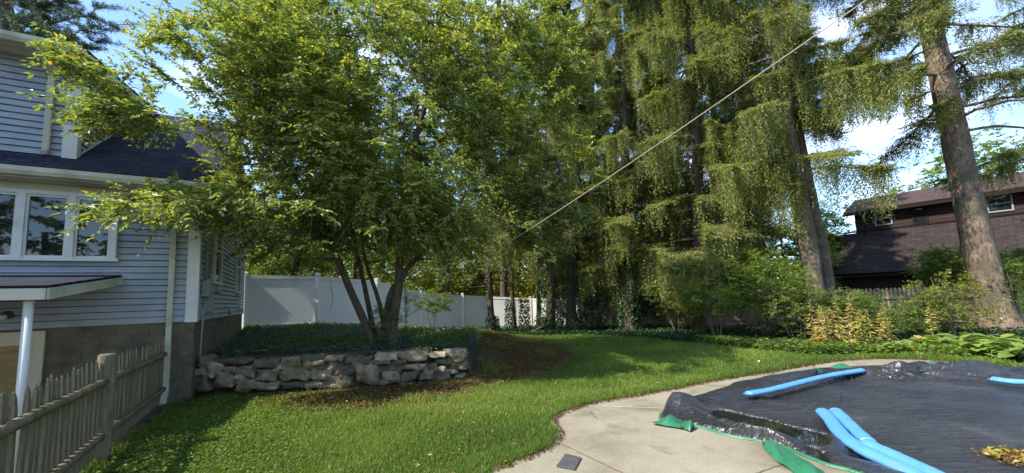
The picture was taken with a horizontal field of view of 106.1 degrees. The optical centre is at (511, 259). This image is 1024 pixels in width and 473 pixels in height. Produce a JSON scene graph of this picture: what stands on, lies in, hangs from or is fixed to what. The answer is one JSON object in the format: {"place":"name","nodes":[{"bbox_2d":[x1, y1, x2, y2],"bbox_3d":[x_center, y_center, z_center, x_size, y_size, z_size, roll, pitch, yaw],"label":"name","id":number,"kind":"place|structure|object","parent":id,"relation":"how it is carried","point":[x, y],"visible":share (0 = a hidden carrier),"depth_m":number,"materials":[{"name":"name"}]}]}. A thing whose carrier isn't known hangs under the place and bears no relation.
{"place":"outdoors","nodes":[
{"label":"outdoors","id":0,"kind":"place"},
{"bbox_2d":[14,0,1023,291],"label":"sky","id":1,"kind":"structure","parent":0,"point":[863,137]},
{"bbox_2d":[77,284,1023,472],"bbox_3d":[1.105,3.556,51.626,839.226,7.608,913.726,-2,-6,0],"label":"ground","id":2,"kind":"structure","parent":0,"point":[157,409],"depth_m":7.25,"materials":[{"name":"green plant"}]},
{"bbox_2d":[0,0,140,53],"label":"pine tree","id":3,"kind":"object","parent":2,"relation":"on","point":[38,13],"visible":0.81,"depth_m":11.75,"materials":[{"name":"green plant"}]},
{"bbox_2d":[0,337,171,472],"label":"picket fence","id":4,"kind":"object","parent":2,"relation":"on","point":[79,421],"visible":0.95,"depth_m":3.73,"materials":[{"name":"brown wood"}]},
{"bbox_2d":[0,29,247,472],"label":"house","id":5,"kind":"structure","parent":2,"relation":"on","point":[76,300],"depth_m":6.29,"materials":[{"name":"plastic"}]},
{"bbox_2d":[0,187,120,261],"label":"window","id":6,"kind":"structure","parent":5,"relation":"in","point":[27,233],"depth_m":6.09,"materials":[{"name":"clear glass"}]},
{"bbox_2d":[212,230,223,285],"bbox_3d":[-6.543,-0.200,8.600,0.075,1.530,0.940,1,-6,-29],"label":"window","id":7,"kind":"structure","parent":5,"relation":"in","point":[217,268],"depth_m":8.56,"materials":[{"name":"white glass"}]},
{"bbox_2d":[234,238,241,293],"bbox_3d":[-8.201,0.225,11.568,0.075,1.580,0.990,1,-6,-29],"label":"window","id":8,"kind":"structure","parent":5,"relation":"in","point":[238,272],"depth_m":11.55,"materials":[{"name":"white glass"}]},
{"bbox_2d":[245,162,335,276],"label":"leafy tree","id":9,"kind":"object","parent":2,"relation":"on","point":[310,268],"visible":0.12,"depth_m":17.54,"materials":[{"name":"green plant"}]},
{"bbox_2d":[245,159,363,277],"bbox_3d":[-9.901,-0.857,17.486,6.122,8.219,4.800,2,-7,-34],"label":"leafy tree","id":10,"kind":"object","parent":2,"relation":"on","point":[322,272],"visible":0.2,"depth_m":17.22,"materials":[{"name":"green plant"}]},
{"bbox_2d":[15,0,627,346],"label":"crabapple tree","id":11,"kind":"object","parent":2,"relation":"on","point":[286,60],"visible":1,"depth_m":7.33,"materials":[{"name":"green plant"}]},
{"bbox_2d":[492,0,866,252],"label":"clothesline","id":12,"kind":"object","parent":11,"relation":"attached to","point":[705,111],"visible":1,"depth_m":4.25,"materials":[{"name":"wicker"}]},
{"bbox_2d":[194,346,469,392],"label":"stone wall","id":13,"kind":"structure","parent":2,"relation":"on","point":[322,370],"depth_m":7.22,"materials":[{"name":"stone"}]},
{"bbox_2d":[207,322,479,370],"bbox_3d":[-4.936,2.323,11.027,7.821,0.914,7.613,-1,-6,-7],"label":"ground cover","id":14,"kind":"object","parent":2,"relation":"on","point":[403,342],"visible":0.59,"depth_m":8.98,"materials":[{"name":"green plant"}]},
{"bbox_2d":[98,379,589,472],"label":"clover weeds","id":15,"kind":"object","parent":2,"relation":"on","point":[197,449],"visible":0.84,"depth_m":4.85,"materials":[{"name":"green plant"}]},
{"bbox_2d":[216,320,476,356],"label":"bed weeds","id":16,"kind":"object","parent":2,"relation":"on","point":[413,330],"visible":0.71,"depth_m":9.59,"materials":[{"name":"green plant"}]},
{"bbox_2d":[284,176,419,288],"bbox_3d":[-8.444,-1.062,21.282,7.695,10.489,5.634,-2,-6,0],"label":"leafy tree","id":17,"kind":"object","parent":2,"relation":"on","point":[355,275],"visible":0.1,"depth_m":21.07,"materials":[{"name":"green plant"}]},
{"bbox_2d":[301,65,461,281],"bbox_3d":[-9.117,-4.744,27.866,11.928,19.130,8.720,-2,-6,0],"label":"leafy tree","id":18,"kind":"object","parent":2,"relation":"on","point":[408,83],"visible":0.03,"depth_m":27.68,"materials":[{"name":"green plant"}]},
{"bbox_2d":[367,304,404,341],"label":"sucker shoots","id":19,"kind":"object","parent":2,"relation":"on","point":[382,313],"visible":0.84,"depth_m":8.56,"materials":[{"name":"green plant"}]},
{"bbox_2d":[383,282,422,331],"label":"young pine","id":20,"kind":"object","parent":2,"relation":"on","point":[407,297],"visible":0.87,"depth_m":11.90,"materials":[{"name":"green plant"}]},
{"bbox_2d":[221,329,591,415],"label":"leaf litter","id":21,"kind":"object","parent":2,"relation":"on","point":[471,380],"visible":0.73,"depth_m":7.28,"materials":[{"name":"brown plant"}]},
{"bbox_2d":[241,271,583,328],"bbox_3d":[-3.406,2.406,18.269,15.494,3.415,3.292,2,-7,-33],"label":"vinyl fence","id":22,"kind":"object","parent":2,"relation":"on","point":[273,300],"visible":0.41,"depth_m":14.44,"materials":[{"name":"white plastic"}]},
{"bbox_2d":[409,285,455,325],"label":"sapling","id":23,"kind":"object","parent":2,"relation":"on","point":[442,305],"visible":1,"depth_m":12.42,"materials":[{"name":"green plant"}]},
{"bbox_2d":[371,205,498,295],"bbox_3d":[-5.056,-0.053,26.230,8.307,9.229,6.292,-2,-6,0],"label":"leafy tree","id":24,"kind":"object","parent":2,"relation":"on","point":[426,276],"visible":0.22,"depth_m":25.67,"materials":[{"name":"green plant"}]},
{"bbox_2d":[445,184,449,293],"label":"tree","id":25,"kind":"object","parent":2,"relation":"on","point":[447,288],"visible":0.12,"depth_m":23.43,"materials":[{"name":"brown plant"}]},
{"bbox_2d":[424,111,543,330],"bbox_3d":[-1.347,-2.037,18.295,6.598,11.227,4.012,-2,-6,0],"label":"gnarled tree","id":26,"kind":"object","parent":2,"relation":"on","point":[490,304],"visible":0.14,"depth_m":17.94,"materials":[{"name":"green plant"}]},
{"bbox_2d":[416,46,557,284],"bbox_3d":[-1.450,-4.870,24.481,9.396,18.169,7.122,-2,-6,0],"label":"leafy tree","id":27,"kind":"object","parent":2,"relation":"on","point":[446,156],"visible":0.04,"depth_m":23.84,"materials":[{"name":"green plant"}]},
{"bbox_2d":[485,316,500,331],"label":"ivy","id":28,"kind":"object","parent":2,"relation":"on","point":[496,325],"visible":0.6,"depth_m":17.80,"materials":[{"name":"green plant"}]},
{"bbox_2d":[245,204,775,297],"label":"woods","id":29,"kind":"object","parent":2,"relation":"on","point":[391,271],"visible":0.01,"depth_m":36.53,"materials":[{"name":"green plant"}]},
{"bbox_2d":[504,298,516,327],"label":"ivy","id":30,"kind":"object","parent":2,"relation":"on","point":[508,308],"visible":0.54,"depth_m":20.50,"materials":[{"name":"green plant"}]},
{"bbox_2d":[460,0,562,296],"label":"spruce tree","id":31,"kind":"object","parent":2,"relation":"on","point":[503,288],"visible":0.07,"depth_m":22.02,"materials":[{"name":"green plant"}]},
{"bbox_2d":[510,263,516,329],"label":"tree","id":32,"kind":"object","parent":2,"relation":"on","point":[514,323],"visible":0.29,"depth_m":19.31,"materials":[{"name":"brown plant"}]},
{"bbox_2d":[115,333,914,472],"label":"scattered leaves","id":33,"kind":"object","parent":2,"relation":"on","point":[429,453],"visible":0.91,"depth_m":5.19,"materials":[{"name":"brown plant"}]},
{"bbox_2d":[464,223,566,297],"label":"leafy tree","id":34,"kind":"object","parent":2,"relation":"on","point":[522,278],"visible":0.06,"depth_m":27.77,"materials":[{"name":"green plant"}]},
{"bbox_2d":[518,298,530,326],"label":"ivy","id":35,"kind":"object","parent":2,"relation":"on","point":[525,310],"visible":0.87,"depth_m":20.48,"materials":[{"name":"green plant"}]},
{"bbox_2d":[298,259,759,316],"bbox_3d":[-2.901,2.348,27.915,38.425,4.611,8.454,-2,-6,0],"label":"understory","id":36,"kind":"object","parent":2,"relation":"on","point":[528,292],"visible":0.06,"depth_m":25.64,"materials":[{"name":"green plant"}]},
{"bbox_2d":[531,154,540,319],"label":"tree","id":37,"kind":"object","parent":2,"relation":"on","point":[538,302],"visible":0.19,"depth_m":19.81,"materials":[{"name":"brown wood"}]},
{"bbox_2d":[482,0,611,334],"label":"spruce tree","id":38,"kind":"object","parent":2,"relation":"on","point":[516,254],"visible":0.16,"depth_m":16.44,"materials":[{"name":"green plant"}]},
{"bbox_2d":[538,276,561,333],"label":"ivy","id":39,"kind":"object","parent":38,"relation":"attached to","point":[551,301],"visible":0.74,"depth_m":17.10,"materials":[{"name":"green plant"}]},
{"bbox_2d":[530,312,587,333],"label":"shrub","id":40,"kind":"object","parent":2,"relation":"on","point":[538,324],"visible":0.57,"depth_m":16.99,"materials":[{"name":"green plant"}]},
{"bbox_2d":[504,0,648,333],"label":"spruce tree","id":41,"kind":"object","parent":2,"relation":"on","point":[571,256],"visible":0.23,"depth_m":16.98,"materials":[{"name":"green plant"}]},
{"bbox_2d":[560,275,584,333],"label":"ivy","id":42,"kind":"object","parent":41,"relation":"attached to","point":[569,303],"visible":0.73,"depth_m":16.80,"materials":[{"name":"green plant"}]},
{"bbox_2d":[543,0,658,320],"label":"spruce tree","id":43,"kind":"object","parent":2,"relation":"on","point":[612,2],"visible":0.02,"depth_m":24.63,"materials":[{"name":"green plant"}]},
{"bbox_2d":[580,284,643,330],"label":"shrub","id":44,"kind":"object","parent":2,"relation":"on","point":[593,302],"visible":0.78,"depth_m":16.89,"materials":[{"name":"green plant"}]},
{"bbox_2d":[548,0,695,331],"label":"spruce tree","id":45,"kind":"object","parent":2,"relation":"on","point":[619,96],"visible":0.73,"depth_m":16.25,"materials":[{"name":"green plant"}]},
{"bbox_2d":[615,257,644,332],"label":"ivy","id":46,"kind":"object","parent":45,"relation":"attached to","point":[633,306],"visible":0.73,"depth_m":16.11,"materials":[{"name":"green plant"}]},
{"bbox_2d":[588,0,710,324],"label":"spruce tree","id":47,"kind":"object","parent":2,"relation":"on","point":[640,240],"visible":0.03,"depth_m":21.33,"materials":[{"name":"green plant"}]},
{"bbox_2d":[624,278,674,327],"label":"shrub","id":48,"kind":"object","parent":2,"relation":"on","point":[643,296],"visible":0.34,"depth_m":17.31,"materials":[{"name":"green plant"}]},
{"bbox_2d":[639,269,714,329],"bbox_3d":[6.362,1.493,14.852,2.688,2.798,2.430,-4,-6,22],"label":"shrub","id":49,"kind":"object","parent":2,"relation":"on","point":[685,314],"visible":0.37,"depth_m":14.74,"materials":[{"name":"green plant"}]},
{"bbox_2d":[601,0,810,333],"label":"spruce tree","id":50,"kind":"object","parent":2,"relation":"on","point":[710,238],"visible":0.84,"depth_m":14.53,"materials":[{"name":"green plant"}]},
{"bbox_2d":[663,249,767,338],"bbox_3d":[6.349,1.109,12.089,3.004,2.943,2.606,-2,-6,0],"label":"shrub","id":51,"kind":"object","parent":2,"relation":"on","point":[694,297],"visible":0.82,"depth_m":11.80,"materials":[{"name":"green plant"}]},
{"bbox_2d":[676,23,778,317],"bbox_3d":[13.422,-11.183,26.545,8.150,30.305,7.740,-2,-6,0],"label":"spruce tree","id":52,"kind":"object","parent":2,"relation":"on","point":[734,106],"visible":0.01,"depth_m":25.85,"materials":[{"name":"green plant"}]},
{"bbox_2d":[459,351,1023,472],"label":"patio edge grass","id":53,"kind":"structure","parent":2,"relation":"on","point":[581,399],"depth_m":5.87,"materials":[{"name":"green plant"}]},
{"bbox_2d":[670,0,817,323],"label":"spruce tree","id":54,"kind":"object","parent":2,"relation":"on","point":[749,89],"visible":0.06,"depth_m":19.74,"materials":[{"name":"green plant"}]},
{"bbox_2d":[476,323,1023,354],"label":"ivy bed","id":55,"kind":"object","parent":2,"relation":"on","point":[669,332],"visible":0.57,"depth_m":12.48,"materials":[{"name":"green plant"}]},
{"bbox_2d":[716,186,801,324],"bbox_3d":[10.451,-0.141,15.854,4.536,6.070,3.263,-2,-6,0],"label":"leafy tree","id":56,"kind":"object","parent":2,"relation":"on","point":[784,250],"visible":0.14,"depth_m":15.24,"materials":[{"name":"green plant"}]},
{"bbox_2d":[712,244,812,335],"bbox_3d":[8.096,1.025,12.443,2.722,3.068,2.467,1,-7,-31],"label":"shrub","id":57,"kind":"object","parent":2,"relation":"on","point":[761,262],"visible":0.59,"depth_m":12.28,"materials":[{"name":"green plant"}]},
{"bbox_2d":[701,0,866,329],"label":"spruce tree","id":58,"kind":"object","parent":2,"relation":"on","point":[770,79],"visible":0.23,"depth_m":13.97,"materials":[{"name":"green plant"}]},
{"bbox_2d":[667,0,919,331],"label":"spruce tree","id":59,"kind":"object","parent":2,"relation":"on","point":[778,21],"visible":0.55,"depth_m":12.64,"materials":[{"name":"green plant"}]},
{"bbox_2d":[738,259,852,339],"bbox_3d":[8.079,1.194,11.102,2.642,2.459,2.388,-2,-6,0],"label":"shrub","id":60,"kind":"object","parent":2,"relation":"on","point":[786,284],"visible":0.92,"depth_m":11.01,"materials":[{"name":"green plant"}]},
{"bbox_2d":[751,218,848,313],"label":"leafy tree","id":61,"kind":"object","parent":2,"relation":"on","point":[834,255],"visible":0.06,"depth_m":23.44,"materials":[{"name":"green plant"}]},
{"bbox_2d":[583,282,1023,329],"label":"stockade fence","id":62,"kind":"object","parent":2,"relation":"on","point":[744,320],"visible":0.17,"depth_m":15.57,"materials":[{"name":"beige wood"}]},
{"bbox_2d":[805,300,817,343],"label":"lily stem","id":63,"kind":"object","parent":2,"relation":"on","point":[811,325],"visible":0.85,"depth_m":9.45,"materials":[{"name":"yellow plant"}]},
{"bbox_2d":[812,305,826,345],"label":"lily stem","id":64,"kind":"object","parent":2,"relation":"on","point":[819,330],"visible":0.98,"depth_m":9.18,"materials":[{"name":"yellow plant"}]},
{"bbox_2d":[793,200,855,249],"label":"leafy tree","id":65,"kind":"object","parent":2,"relation":"on","point":[827,214],"visible":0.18,"depth_m":25.37,"materials":[{"name":"green plant"}]},
{"bbox_2d":[777,286,892,340],"bbox_3d":[9.069,1.560,10.891,2.829,1.646,2.125,-2,-6,0],"label":"shrub","id":66,"kind":"object","parent":2,"relation":"on","point":[856,295],"visible":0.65,"depth_m":10.70,"materials":[{"name":"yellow plant"}]},
{"bbox_2d":[832,297,845,346],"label":"lily stem","id":67,"kind":"object","parent":2,"relation":"on","point":[838,335],"visible":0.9,"depth_m":9.05,"materials":[{"name":"yellow plant"}]},
{"bbox_2d":[843,296,855,351],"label":"lily stem","id":68,"kind":"object","parent":2,"relation":"on","point":[849,334],"visible":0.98,"depth_m":8.81,"materials":[{"name":"yellow plant"}]},
{"bbox_2d":[694,334,1020,359],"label":"bright weeds","id":69,"kind":"object","parent":2,"relation":"on","point":[866,348],"visible":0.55,"depth_m":9.01,"materials":[{"name":"green plant"}]},
{"bbox_2d":[855,309,870,343],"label":"lily stem","id":70,"kind":"object","parent":2,"relation":"on","point":[858,319],"visible":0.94,"depth_m":9.04,"materials":[{"name":"yellow plant"}]},
{"bbox_2d":[861,309,876,342],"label":"lily stem","id":71,"kind":"object","parent":2,"relation":"on","point":[865,325],"visible":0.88,"depth_m":9.56,"materials":[{"name":"green plant"}]},
{"bbox_2d":[828,288,926,338],"bbox_3d":[10.403,1.592,11.023,2.299,1.550,1.820,-2,-6,0],"label":"shrub","id":72,"kind":"object","parent":2,"relation":"on","point":[895,312],"visible":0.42,"depth_m":10.71,"materials":[{"name":"green plant"}]},
{"bbox_2d":[875,312,888,341],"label":"lily stem","id":73,"kind":"object","parent":2,"relation":"on","point":[880,324],"visible":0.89,"depth_m":9.34,"materials":[{"name":"yellow plant"}]},
{"bbox_2d":[880,303,899,344],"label":"lily stem","id":74,"kind":"object","parent":2,"relation":"on","point":[887,324],"visible":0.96,"depth_m":9.05,"materials":[{"name":"green plant"}]},
{"bbox_2d":[873,341,923,353],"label":"hosta","id":75,"kind":"object","parent":2,"relation":"on","point":[902,345],"visible":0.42,"depth_m":8.50,"materials":[{"name":"green plant"}]},
{"bbox_2d":[795,0,1023,332],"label":"spruce tree","id":76,"kind":"object","parent":2,"relation":"on","point":[948,123],"visible":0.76,"depth_m":11.80,"materials":[{"name":"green plant"}]},
{"bbox_2d":[878,178,942,195],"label":"leafy tree","id":77,"kind":"object","parent":2,"relation":"on","point":[909,187],"visible":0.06,"depth_m":41.63,"materials":[{"name":"green plant"}]},
{"bbox_2d":[827,173,1023,314],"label":"brown house","id":78,"kind":"structure","parent":2,"relation":"on","point":[872,259],"depth_m":22.62,"materials":[{"name":"brown wood"}]},
{"bbox_2d":[874,211,892,225],"bbox_3d":[23.344,-2.587,24.215,0.060,0.850,0.800,2,-7,-38],"label":"window","id":79,"kind":"structure","parent":78,"relation":"in","point":[878,222],"depth_m":24.21,"materials":[{"name":"glass"}]},
{"bbox_2d":[911,206,928,223],"bbox_3d":[24.327,-2.652,22.982,0.060,1.030,0.650,2,-7,-38],"label":"window","id":80,"kind":"structure","parent":78,"relation":"in","point":[919,214],"depth_m":22.98,"materials":[{"name":"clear glass"}]},
{"bbox_2d":[985,193,1013,212],"bbox_3d":[26.175,-3.008,20.676,0.060,0.900,0.900,2,-7,-38],"label":"window","id":81,"kind":"structure","parent":78,"relation":"in","point":[996,204],"depth_m":20.66,"materials":[{"name":"glass"}]},
{"bbox_2d":[903,335,947,345],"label":"hosta","id":82,"kind":"object","parent":2,"relation":"on","point":[915,337],"visible":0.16,"depth_m":9.06,"materials":[{"name":"green plant"}]},
{"bbox_2d":[890,292,969,332],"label":"shrub","id":83,"kind":"object","parent":2,"relation":"on","point":[913,314],"visible":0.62,"depth_m":11.21,"materials":[{"name":"green plant"}]},
{"bbox_2d":[897,241,969,292],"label":"leafy tree","id":84,"kind":"object","parent":2,"relation":"on","point":[941,262],"visible":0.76,"depth_m":14.14,"materials":[{"name":"green plant"}]},
{"bbox_2d":[910,335,960,351],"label":"hosta","id":85,"kind":"object","parent":2,"relation":"on","point":[932,339],"visible":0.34,"depth_m":8.68,"materials":[{"name":"green plant"}]},
{"bbox_2d":[898,269,1014,334],"bbox_3d":[12.428,1.266,10.855,2.229,2.006,1.901,-2,-6,0],"label":"shrub","id":86,"kind":"object","parent":2,"relation":"on","point":[958,304],"visible":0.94,"depth_m":10.69,"materials":[{"name":"green plant"}]},
{"bbox_2d":[912,122,1023,188],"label":"leafy tree","id":87,"kind":"object","parent":2,"relation":"on","point":[987,146],"visible":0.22,"depth_m":36.49,"materials":[{"name":"green plant"}]},
{"bbox_2d":[936,332,999,346],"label":"hosta","id":88,"kind":"object","parent":2,"relation":"on","point":[966,336],"visible":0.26,"depth_m":9.00,"materials":[{"name":"green plant"}]},
{"bbox_2d":[948,341,991,358],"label":"hosta","id":89,"kind":"object","parent":2,"relation":"on","point":[971,344],"visible":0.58,"depth_m":7.92,"materials":[{"name":"green plant"}]},
{"bbox_2d":[931,0,1023,200],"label":"spruce tree","id":90,"kind":"object","parent":2,"relation":"on","point":[1012,159],"visible":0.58,"depth_m":15.28,"materials":[{"name":"green plant"}]},
{"bbox_2d":[958,255,1023,321],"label":"shrub","id":91,"kind":"object","parent":2,"relation":"on","point":[1014,280],"visible":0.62,"depth_m":11.40,"materials":[{"name":"green plant"}]},
{"bbox_2d":[963,243,1023,285],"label":"leafy tree","id":92,"kind":"object","parent":2,"relation":"on","point":[1017,250],"visible":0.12,"depth_m":14.71,"materials":[{"name":"green plant"}]},
{"bbox_2d":[963,333,1023,346],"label":"hosta","id":93,"kind":"object","parent":2,"relation":"on","point":[1010,337],"visible":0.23,"depth_m":8.76,"materials":[{"name":"green plant"}]},
{"bbox_2d":[973,339,1023,360],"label":"hosta","id":94,"kind":"object","parent":2,"relation":"on","point":[1008,350],"visible":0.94,"depth_m":7.65,"materials":[{"name":"green plant"}]},
{"bbox_2d":[492,359,948,472],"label":"patio","id":95,"kind":"structure","parent":0,"point":[630,436],"depth_m":3.97,"materials":[{"name":"concrete"}]},
{"bbox_2d":[557,453,580,469],"bbox_3d":[0.547,1.906,3.633,0.177,0.012,0.311,-4,-6,24],"label":"slate tile","id":96,"kind":"object","parent":95,"relation":"on","point":[569,461],"visible":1,"depth_m":3.60,"materials":[{"name":"grey stone"}]},
{"bbox_2d":[487,357,1010,470],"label":"patio edge leaves","id":97,"kind":"object","parent":95,"relation":"on","point":[576,407],"visible":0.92,"depth_m":5.80,"materials":[{"name":"brown plant"}]},
{"bbox_2d":[653,360,1023,472],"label":"pool cover","id":98,"kind":"object","parent":95,"relation":"on","point":[961,406],"visible":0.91,"depth_m":4.96,"materials":[{"name":"black plastic"}]},
{"bbox_2d":[711,410,828,444],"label":"puddle","id":99,"kind":"object","parent":98,"relation":"on","point":[808,436],"visible":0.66,"depth_m":4.31,"materials":[{"name":"black liquid"}]},
{"bbox_2d":[743,368,866,395],"bbox_3d":[4.890,1.990,6.323,3.234,0.080,0.191,1,-6,-25],"label":"water tube","id":100,"kind":"object","parent":98,"relation":"on","point":[781,387],"visible":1,"depth_m":6.16,"materials":[{"name":"blue plastic"}]},
{"bbox_2d":[805,447,829,462],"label":"puddle","id":101,"kind":"object","parent":98,"relation":"on","point":[817,454],"visible":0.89,"depth_m":3.58,"materials":[{"name":"black liquid"}]},
{"bbox_2d":[829,408,876,441],"bbox_3d":[3.848,1.881,4.383,0.148,0.090,1.207,-5,-6,27],"label":"water tube","id":102,"kind":"object","parent":98,"relation":"on","point":[852,427],"visible":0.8,"depth_m":4.27,"materials":[{"name":"blue plastic"}]},
{"bbox_2d":[815,408,923,472],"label":"water tube","id":103,"kind":"object","parent":98,"relation":"on","point":[835,427],"visible":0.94,"depth_m":3.69,"materials":[{"name":"blue plastic"}]},
{"bbox_2d":[860,439,944,472],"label":"water tube","id":104,"kind":"object","parent":98,"relation":"on","point":[910,461],"visible":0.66,"depth_m":3.44,"materials":[{"name":"blue plastic"}]},
{"bbox_2d":[956,443,1023,466],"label":"leaf sediment","id":105,"kind":"object","parent":98,"relation":"on","point":[1005,456],"visible":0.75,"depth_m":3.63,"materials":[{"name":"plant"}]},
{"bbox_2d":[981,445,1023,461],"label":"leaf puddle","id":106,"kind":"object","parent":98,"relation":"on","point":[991,451],"visible":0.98,"depth_m":3.65,"materials":[{"name":"yellow plant"}]},
{"bbox_2d":[989,376,1023,384],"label":"water tube","id":107,"kind":"object","parent":98,"relation":"on","point":[1007,380],"visible":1,"depth_m":5.92,"materials":[{"name":"blue plastic"}]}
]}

